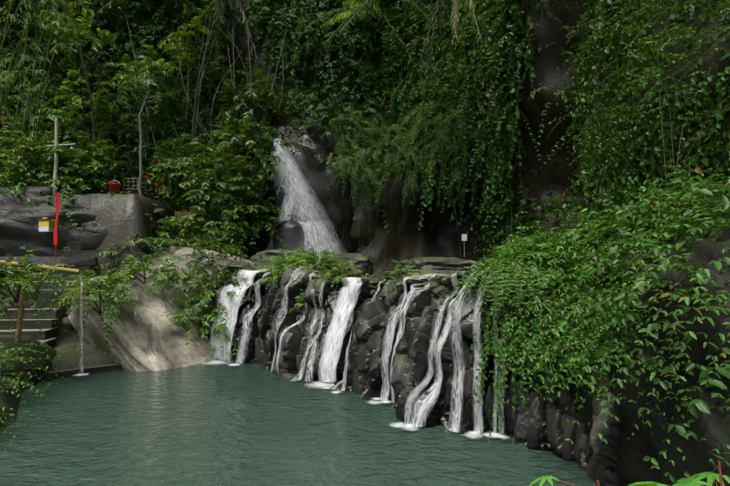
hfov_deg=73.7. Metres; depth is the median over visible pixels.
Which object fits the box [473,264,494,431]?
cascade stream
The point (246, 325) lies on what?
cascade stream
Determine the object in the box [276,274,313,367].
thin stream
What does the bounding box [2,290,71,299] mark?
stone step
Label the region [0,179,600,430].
ground
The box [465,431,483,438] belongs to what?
foam patch
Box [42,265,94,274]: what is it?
stone step
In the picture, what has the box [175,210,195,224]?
bamboo slat fence
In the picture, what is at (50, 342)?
stone step
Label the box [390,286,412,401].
thin stream
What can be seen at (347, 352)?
cascade stream
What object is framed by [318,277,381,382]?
cascade stream
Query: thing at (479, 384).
thin stream
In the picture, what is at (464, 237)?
white sign board
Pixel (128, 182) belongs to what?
wire crate
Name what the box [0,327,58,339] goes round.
stone step
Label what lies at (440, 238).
hillside
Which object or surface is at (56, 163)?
lamp pole
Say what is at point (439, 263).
ledge boulder
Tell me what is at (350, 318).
thin stream
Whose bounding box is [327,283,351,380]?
thin stream
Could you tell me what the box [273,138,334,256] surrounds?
waterfall
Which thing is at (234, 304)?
cascade stream
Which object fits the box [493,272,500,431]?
cascade stream
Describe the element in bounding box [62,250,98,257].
step
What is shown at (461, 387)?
thin stream
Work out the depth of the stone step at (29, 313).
10.30 m
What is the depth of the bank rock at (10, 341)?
8.58 m
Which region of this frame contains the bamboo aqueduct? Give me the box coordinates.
[0,260,79,340]
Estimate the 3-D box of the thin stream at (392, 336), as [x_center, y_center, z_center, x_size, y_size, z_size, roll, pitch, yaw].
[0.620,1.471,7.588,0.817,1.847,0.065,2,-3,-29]
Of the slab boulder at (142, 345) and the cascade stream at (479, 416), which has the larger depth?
the slab boulder at (142, 345)
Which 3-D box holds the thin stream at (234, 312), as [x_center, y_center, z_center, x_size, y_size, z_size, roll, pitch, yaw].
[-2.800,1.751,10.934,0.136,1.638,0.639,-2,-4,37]
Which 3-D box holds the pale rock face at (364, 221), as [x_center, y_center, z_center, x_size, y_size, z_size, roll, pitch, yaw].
[-0.262,-1.036,17.358,2.500,4.214,1.863,1,-3,-18]
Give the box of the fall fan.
[267,221,340,259]
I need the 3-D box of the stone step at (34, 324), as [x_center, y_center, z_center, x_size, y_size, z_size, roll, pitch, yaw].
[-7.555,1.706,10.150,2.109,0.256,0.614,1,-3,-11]
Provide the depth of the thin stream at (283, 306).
9.66 m
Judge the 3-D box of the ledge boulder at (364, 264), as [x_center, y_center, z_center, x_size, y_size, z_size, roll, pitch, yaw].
[-0.480,0.624,11.982,1.440,0.743,1.212,0,-3,1]
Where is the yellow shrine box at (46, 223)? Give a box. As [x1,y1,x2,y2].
[39,220,53,225]
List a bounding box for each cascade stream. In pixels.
[208,269,266,361]
[237,273,267,362]
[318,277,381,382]
[341,286,378,389]
[382,274,446,400]
[405,272,460,423]
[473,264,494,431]
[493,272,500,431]
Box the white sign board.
[462,234,466,240]
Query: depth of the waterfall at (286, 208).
15.56 m
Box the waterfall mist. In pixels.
[261,226,344,255]
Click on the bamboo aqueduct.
(21, 313)
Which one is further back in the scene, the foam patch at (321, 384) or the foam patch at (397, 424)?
the foam patch at (321, 384)
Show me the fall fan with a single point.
(306, 225)
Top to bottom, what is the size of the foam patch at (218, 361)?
0.001 m
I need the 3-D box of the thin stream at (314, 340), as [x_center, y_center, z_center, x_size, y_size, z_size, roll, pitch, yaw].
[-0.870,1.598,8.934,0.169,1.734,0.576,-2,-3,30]
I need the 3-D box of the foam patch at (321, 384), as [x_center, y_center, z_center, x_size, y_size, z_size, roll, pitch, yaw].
[-0.731,2.449,8.419,0.920,0.001,0.920,0,-3,1]
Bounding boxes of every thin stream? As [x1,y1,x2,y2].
[228,289,250,359]
[272,267,307,363]
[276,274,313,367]
[294,289,318,380]
[305,282,323,380]
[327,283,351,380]
[331,282,367,382]
[331,290,352,374]
[380,274,419,400]
[384,278,422,398]
[389,285,429,406]
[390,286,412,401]
[391,278,434,402]
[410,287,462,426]
[412,302,452,425]
[448,265,472,431]
[452,274,472,431]
[472,283,483,433]
[499,282,508,434]
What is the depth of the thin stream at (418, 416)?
6.38 m
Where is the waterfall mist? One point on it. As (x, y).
(301, 243)
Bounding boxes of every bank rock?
[0,335,56,388]
[556,217,729,485]
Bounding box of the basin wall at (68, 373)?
[41,364,123,380]
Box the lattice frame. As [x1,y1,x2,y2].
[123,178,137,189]
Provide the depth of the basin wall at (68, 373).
9.21 m
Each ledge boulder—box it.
[250,249,318,265]
[320,253,374,276]
[401,257,479,270]
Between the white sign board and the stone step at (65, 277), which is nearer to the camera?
the stone step at (65, 277)
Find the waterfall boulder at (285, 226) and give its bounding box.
[273,220,304,249]
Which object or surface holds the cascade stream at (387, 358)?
attached to the basalt rock wall at (593, 456)
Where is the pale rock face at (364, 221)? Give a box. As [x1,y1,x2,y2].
[346,157,383,245]
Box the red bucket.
[108,183,120,193]
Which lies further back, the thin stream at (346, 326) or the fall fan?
the fall fan
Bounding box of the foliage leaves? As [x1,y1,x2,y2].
[0,0,729,485]
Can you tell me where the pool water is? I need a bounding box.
[0,358,596,485]
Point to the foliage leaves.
(696, 194)
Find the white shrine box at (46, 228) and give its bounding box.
[39,226,53,231]
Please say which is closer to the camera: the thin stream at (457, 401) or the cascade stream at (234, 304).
the thin stream at (457, 401)
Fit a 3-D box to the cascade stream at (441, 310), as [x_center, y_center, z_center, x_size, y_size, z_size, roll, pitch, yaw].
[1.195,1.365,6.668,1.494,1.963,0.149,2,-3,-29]
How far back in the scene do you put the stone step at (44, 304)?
10.55 m
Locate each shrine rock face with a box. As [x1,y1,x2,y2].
[0,186,189,280]
[77,218,101,233]
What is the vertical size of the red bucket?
0.290 m
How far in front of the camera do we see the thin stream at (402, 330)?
7.21 m
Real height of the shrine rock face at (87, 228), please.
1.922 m
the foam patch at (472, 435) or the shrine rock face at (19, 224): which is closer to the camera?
the foam patch at (472, 435)
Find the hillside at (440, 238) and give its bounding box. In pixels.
[0,0,729,273]
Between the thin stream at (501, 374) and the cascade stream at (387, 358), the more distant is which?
the cascade stream at (387, 358)
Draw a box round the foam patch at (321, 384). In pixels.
[308,381,343,390]
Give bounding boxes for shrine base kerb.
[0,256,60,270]
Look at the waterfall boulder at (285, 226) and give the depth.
15.21 m
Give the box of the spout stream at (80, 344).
[79,273,83,372]
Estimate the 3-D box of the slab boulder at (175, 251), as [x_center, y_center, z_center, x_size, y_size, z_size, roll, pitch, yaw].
[-4.198,1.519,13.147,4.779,3.073,3.324,-2,-3,28]
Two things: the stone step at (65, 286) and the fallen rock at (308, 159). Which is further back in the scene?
the fallen rock at (308, 159)
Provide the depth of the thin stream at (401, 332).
7.26 m
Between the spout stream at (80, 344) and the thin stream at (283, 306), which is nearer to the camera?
the spout stream at (80, 344)
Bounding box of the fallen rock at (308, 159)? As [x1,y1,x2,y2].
[231,122,360,259]
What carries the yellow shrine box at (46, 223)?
on the shrine rock face at (19, 224)
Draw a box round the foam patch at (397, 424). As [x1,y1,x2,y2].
[390,422,407,427]
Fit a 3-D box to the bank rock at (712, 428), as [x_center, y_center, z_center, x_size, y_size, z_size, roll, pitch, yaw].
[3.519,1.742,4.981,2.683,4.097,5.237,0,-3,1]
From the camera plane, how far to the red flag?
11.64 m
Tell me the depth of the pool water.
5.71 m
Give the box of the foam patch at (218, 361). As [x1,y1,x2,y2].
[203,358,225,364]
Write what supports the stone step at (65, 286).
on the stone step at (48, 294)
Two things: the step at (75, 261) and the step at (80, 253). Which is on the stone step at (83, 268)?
the step at (75, 261)
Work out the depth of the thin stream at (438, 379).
6.39 m
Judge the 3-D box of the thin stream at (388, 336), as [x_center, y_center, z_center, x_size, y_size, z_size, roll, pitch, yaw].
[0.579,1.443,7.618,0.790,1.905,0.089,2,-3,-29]
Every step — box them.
[0,299,70,309]
[0,308,67,320]
[0,318,63,331]
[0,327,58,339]
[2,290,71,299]
[10,281,80,289]
[28,273,87,280]
[38,338,56,347]
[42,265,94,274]
[60,256,96,265]
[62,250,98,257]
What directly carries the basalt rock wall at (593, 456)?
on the ground
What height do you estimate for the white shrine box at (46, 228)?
0.140 m
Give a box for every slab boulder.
[69,272,216,371]
[140,244,254,324]
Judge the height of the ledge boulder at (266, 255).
0.955 m
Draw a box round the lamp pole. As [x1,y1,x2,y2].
[46,117,75,195]
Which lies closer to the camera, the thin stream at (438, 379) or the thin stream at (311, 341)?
the thin stream at (438, 379)
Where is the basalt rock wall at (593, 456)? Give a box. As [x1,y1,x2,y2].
[202,262,621,485]

